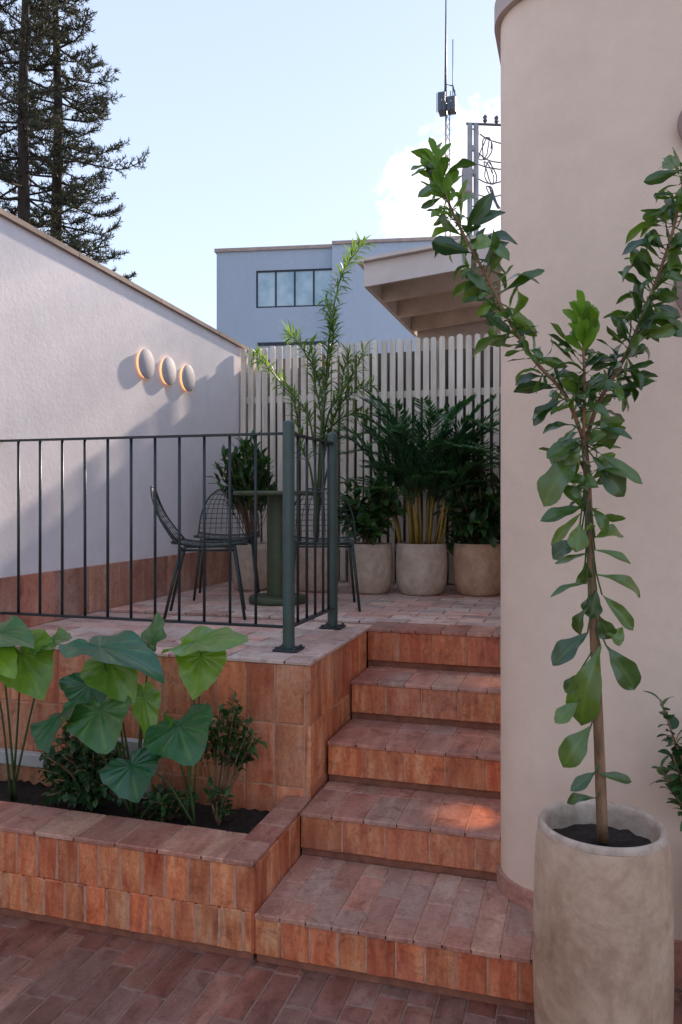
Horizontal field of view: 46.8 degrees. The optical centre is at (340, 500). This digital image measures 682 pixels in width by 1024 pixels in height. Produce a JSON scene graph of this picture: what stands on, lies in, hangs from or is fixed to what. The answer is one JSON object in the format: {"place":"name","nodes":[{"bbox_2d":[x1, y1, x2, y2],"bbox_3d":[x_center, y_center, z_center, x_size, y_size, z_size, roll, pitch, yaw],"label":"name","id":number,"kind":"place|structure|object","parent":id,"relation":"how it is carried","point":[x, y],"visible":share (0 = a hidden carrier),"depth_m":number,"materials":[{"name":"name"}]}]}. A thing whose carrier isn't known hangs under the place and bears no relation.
{"place":"outdoors","nodes":[
{"label":"outdoors","id":0,"kind":"place"},
{"bbox_2d":[0,0,500,328],"label":"sky","id":1,"kind":"structure","parent":0,"point":[263,123],"materials":[{"name":"blue"}]},
{"bbox_2d":[15,578,500,665],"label":"terrace pavement","id":2,"kind":"structure","parent":0,"point":[449,604],"depth_m":4.35,"materials":[{"name":"ceramic"}]},
{"bbox_2d":[0,420,345,652],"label":"railing","id":3,"kind":"object","parent":2,"relation":"on","point":[290,624],"visible":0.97,"depth_m":3.62,"materials":[{"name":"metal"}]},
{"bbox_2d":[150,486,247,619],"bbox_3d":[-0.793,0.282,4.436,0.531,0.727,0.441,0,0,-7],"label":"wire chair","id":4,"kind":"object","parent":2,"relation":"on","point":[197,543],"visible":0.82,"depth_m":4.29,"materials":[{"name":"green paint"}]},
{"bbox_2d":[193,489,260,600],"bbox_3d":[-0.765,0.282,5.347,0.441,0.727,0.531,0,0,-5],"label":"wire chair","id":5,"kind":"object","parent":2,"relation":"on","point":[223,537],"visible":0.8,"depth_m":5.48,"materials":[{"name":"green paint"}]},
{"bbox_2d":[231,542,266,590],"bbox_3d":[-0.643,0.476,5.721,0.301,0.335,0.299,0,0,17],"label":"plant pot","id":6,"kind":"object","parent":2,"relation":"on","point":[244,553],"visible":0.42,"depth_m":5.59,"materials":[{"name":"concrete"}]},
{"bbox_2d":[206,429,278,543],"bbox_3d":[-0.694,-0.086,5.665,0.520,0.895,0.472,0,0,34],"label":"leafy shrub","id":7,"kind":"object","parent":6,"relation":"on","point":[242,474],"visible":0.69,"depth_m":5.61,"materials":[{"name":"green plant"}]},
{"bbox_2d":[233,491,321,605],"bbox_3d":[-0.401,0.292,4.990,0.560,0.703,0.560,0,0,17],"label":"pedestal table","id":8,"kind":"object","parent":2,"relation":"on","point":[273,596],"visible":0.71,"depth_m":4.92,"materials":[{"name":"green paint"}]},
{"bbox_2d":[295,541,339,591],"bbox_3d":[-0.175,0.471,5.651,0.332,0.345,0.328,0,0,17],"label":"plant pot","id":9,"kind":"object","parent":2,"relation":"on","point":[310,569],"visible":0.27,"depth_m":5.50,"materials":[{"name":"concrete"}]},
{"bbox_2d":[242,231,380,540],"bbox_3d":[-0.195,-0.764,5.550,1.017,2.231,0.425,0,0,-1],"label":"tall slender plant","id":10,"kind":"object","parent":9,"relation":"on","point":[331,322],"visible":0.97,"depth_m":5.53,"materials":[{"name":"green plant"}]},
{"bbox_2d":[295,488,360,611],"bbox_3d":[-0.110,0.282,4.815,0.441,0.727,0.531,0,0,-3],"label":"wire chair","id":11,"kind":"object","parent":2,"relation":"on","point":[348,544],"visible":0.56,"depth_m":4.94,"materials":[{"name":"green paint"}]},
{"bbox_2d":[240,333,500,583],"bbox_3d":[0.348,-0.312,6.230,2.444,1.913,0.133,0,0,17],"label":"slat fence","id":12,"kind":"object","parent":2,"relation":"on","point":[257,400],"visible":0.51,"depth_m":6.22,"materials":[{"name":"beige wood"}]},
{"bbox_2d":[348,542,392,594],"bbox_3d":[0.208,0.471,5.521,0.312,0.345,0.312,0,0,17],"label":"plant pot","id":13,"kind":"object","parent":2,"relation":"on","point":[374,565],"visible":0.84,"depth_m":5.39,"materials":[{"name":"concrete"}]},
{"bbox_2d":[321,476,406,544],"bbox_3d":[0.171,0.088,5.493,0.595,0.528,0.413,0,0,17],"label":"leafy shrub","id":14,"kind":"object","parent":13,"relation":"on","point":[372,520],"visible":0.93,"depth_m":5.41,"materials":[{"name":"green plant"}]},
{"bbox_2d":[396,542,447,595],"bbox_3d":[0.556,0.468,5.449,0.358,0.352,0.362,0,0,17],"label":"plant pot","id":15,"kind":"object","parent":2,"relation":"on","point":[422,569],"visible":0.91,"depth_m":5.30,"materials":[{"name":"concrete"}]},
{"bbox_2d":[311,392,500,543],"bbox_3d":[0.571,-0.195,5.447,1.442,1.081,1.346,0,0,-29],"label":"areca palm","id":16,"kind":"object","parent":15,"relation":"on","point":[410,469],"visible":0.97,"depth_m":5.26,"materials":[{"name":"green plant"}]},
{"bbox_2d":[453,542,500,596],"bbox_3d":[0.949,0.468,5.419,0.358,0.352,0.362,0,0,17],"label":"plant pot","id":17,"kind":"object","parent":2,"relation":"on","point":[476,570],"visible":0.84,"depth_m":5.27,"materials":[{"name":"concrete"}]},
{"bbox_2d":[432,447,500,554],"bbox_3d":[0.926,0.023,5.368,0.661,0.772,0.486,0,0,17],"label":"leafy shrub","id":18,"kind":"object","parent":17,"relation":"on","point":[474,517],"visible":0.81,"depth_m":5.30,"materials":[{"name":"green plant"}]},
{"bbox_2d":[214,236,466,358],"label":"blue building","id":19,"kind":"structure","parent":0,"point":[262,292],"depth_m":25.68,"materials":[{"name":"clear paint"}]},
{"bbox_2d":[256,268,331,307],"bbox_3d":[-1.504,-6.917,25.742,2.561,1.223,0.080,0,0,7],"label":"window","id":20,"kind":"structure","parent":19,"relation":"in","point":[299,287],"depth_m":25.75,"materials":[{"name":"blue glass"}]},
{"bbox_2d":[0,914,681,1023],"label":"courtyard pavement","id":21,"kind":"structure","parent":0,"point":[51,973],"depth_m":2.44,"materials":[{"name":"ceramic"}]},
{"bbox_2d":[533,800,673,1023],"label":"plant pot","id":22,"kind":"object","parent":21,"relation":"on","point":[603,933],"visible":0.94,"depth_m":1.96,"materials":[{"name":"concrete"}]},
{"bbox_2d":[411,137,681,842],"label":"potted tree","id":23,"kind":"object","parent":22,"relation":"on","point":[582,688],"visible":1,"depth_m":2.06,"materials":[{"name":"green plant"}]},
{"bbox_2d":[494,0,681,991],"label":"house","id":24,"kind":"structure","parent":0,"point":[591,100],"depth_m":2.54,"materials":[{"name":"beige paint"}]},
{"bbox_2d":[356,233,500,350],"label":"canopy roof","id":25,"kind":"structure","parent":24,"relation":"attached to","point":[410,290],"depth_m":6.55,"materials":[{"name":"paint"}]},
{"bbox_2d":[676,281,681,309],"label":"wall lamp","id":26,"kind":"object","parent":24,"relation":"attached to","point":[679,296],"visible":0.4,"depth_m":2.43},
{"bbox_2d":[677,111,681,138],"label":"wall lamp","id":27,"kind":"object","parent":24,"relation":"attached to","point":[679,125],"visible":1,"depth_m":2.43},
{"label":"ground","id":28,"kind":"structure","parent":0,"visible":0},
{"bbox_2d":[0,0,129,271],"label":"conifer","id":29,"kind":"object","parent":28,"relation":"on","point":[27,126],"visible":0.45,"depth_m":19.86,"materials":[{"name":"green plant"}]},
{"bbox_2d":[0,0,150,281],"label":"conifer","id":30,"kind":"object","parent":28,"relation":"on","point":[59,104],"visible":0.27,"depth_m":21.38,"materials":[{"name":"green plant"}]},
{"bbox_2d":[0,208,249,626],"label":"boundary wall","id":31,"kind":"structure","parent":28,"relation":"on","point":[79,331],"depth_m":4.60,"materials":[{"name":"white paint"}]},
{"bbox_2d":[136,349,154,378],"bbox_3d":[-1.262,-0.883,5.095,0.029,0.188,0.188,0,0,17],"label":"wall lamp","id":32,"kind":"object","parent":31,"relation":"attached to","point":[145,363],"visible":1,"depth_m":5.07,"materials":[{"name":"white"}]},
{"bbox_2d":[160,357,175,384],"bbox_3d":[-1.178,-0.881,5.372,0.029,0.188,0.188,0,0,17],"label":"wall lamp","id":33,"kind":"object","parent":31,"relation":"attached to","point":[167,370],"visible":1,"depth_m":5.35,"materials":[{"name":"white"}]},
{"bbox_2d":[180,365,194,390],"bbox_3d":[-1.097,-0.875,5.640,0.029,0.188,0.188,0,0,17],"label":"wall lamp","id":34,"kind":"object","parent":31,"relation":"attached to","point":[187,377],"visible":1,"depth_m":5.61,"materials":[{"name":"white"}]},
{"bbox_2d":[0,779,311,959],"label":"planter","id":35,"kind":"object","parent":28,"relation":"on","point":[206,884],"visible":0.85,"depth_m":2.76,"materials":[{"name":"ceramic"}]},
{"bbox_2d":[0,748,48,767],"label":"stone block","id":36,"kind":"structure","parent":35,"relation":"on","point":[30,758],"depth_m":3.49,"materials":[{"name":"grey stone"}]},
{"bbox_2d":[0,615,71,800],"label":"elephant ear plant","id":37,"kind":"object","parent":35,"relation":"on","point":[26,668],"visible":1,"depth_m":3.04,"materials":[{"name":"green plant"}]},
{"bbox_2d":[38,720,129,811],"bbox_3d":[-1.034,1.069,3.199,0.434,0.396,0.297,0,0,17],"label":"dark shrub","id":38,"kind":"object","parent":35,"relation":"on","point":[75,765],"visible":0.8,"depth_m":3.14,"materials":[{"name":"green plant"}]},
{"bbox_2d":[31,611,166,816],"bbox_3d":[-0.848,0.860,2.968,0.610,0.835,0.461,0,0,17],"label":"elephant ear plant","id":39,"kind":"object","parent":35,"relation":"on","point":[111,667],"visible":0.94,"depth_m":2.92,"materials":[{"name":"green plant"}]},
{"bbox_2d":[114,737,150,798],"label":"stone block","id":40,"kind":"structure","parent":35,"relation":"on","point":[132,743],"depth_m":3.33,"materials":[{"name":"grey stone"}]},
{"bbox_2d":[139,783,198,822],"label":"dark shrub","id":41,"kind":"object","parent":35,"relation":"on","point":[169,807],"visible":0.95,"depth_m":3.09,"materials":[{"name":"green plant"}]},
{"bbox_2d":[99,626,247,825],"bbox_3d":[-0.587,0.879,2.954,0.548,0.797,0.326,0,0,17],"label":"elephant ear plant","id":42,"kind":"object","parent":35,"relation":"on","point":[200,652],"visible":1,"depth_m":2.92,"materials":[{"name":"green plant"}]},
{"bbox_2d":[202,776,236,825],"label":"dark shrub","id":43,"kind":"object","parent":35,"relation":"on","point":[222,810],"visible":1,"depth_m":3.06,"materials":[{"name":"green plant"}]},
{"bbox_2d":[199,689,267,820],"bbox_3d":[-0.440,1.002,3.115,0.312,0.529,0.190,0,0,0],"label":"dark shrub","id":44,"kind":"object","parent":35,"relation":"on","point":[242,753],"visible":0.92,"depth_m":3.10,"materials":[{"name":"green plant"}]},
{"bbox_2d":[0,632,366,811],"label":"retaining wall","id":45,"kind":"structure","parent":28,"relation":"on","point":[301,715],"depth_m":3.26,"materials":[{"name":"ceramic"}]},
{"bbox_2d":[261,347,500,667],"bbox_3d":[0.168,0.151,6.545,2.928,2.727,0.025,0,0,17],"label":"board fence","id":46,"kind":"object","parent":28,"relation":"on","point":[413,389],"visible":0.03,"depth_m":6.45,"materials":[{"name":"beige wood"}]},
{"bbox_2d":[254,621,533,1010],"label":"stairs","id":47,"kind":"structure","parent":28,"relation":"on","point":[390,877],"depth_m":2.90,"materials":[{"name":"ceramic"}]},
{"bbox_2d":[436,0,456,235],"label":"antenna mast","id":48,"kind":"object","parent":28,"relation":"on","point":[447,104],"visible":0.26,"depth_m":69.83,"materials":[{"name":"metal"}]},
{"bbox_2d":[462,115,500,237],"bbox_3d":[4.049,-3.489,15.683,0.831,10.007,5.278,0,0,38],"label":"utility pole","id":49,"kind":"object","parent":28,"relation":"on","point":[472,186],"visible":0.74,"depth_m":13.97,"materials":[{"name":"metal"}]},
{"bbox_3d":[1.173,1.279,2.260,0.260,0.468,0.260,0,0,17],"label":"plant pot","id":50,"kind":"object","parent":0,"visible":0},
{"bbox_2d":[644,691,681,831],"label":"potted shrub","id":51,"kind":"object","parent":50,"relation":"on","point":[673,784],"visible":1,"depth_m":2.29,"materials":[{"name":"green plant"}]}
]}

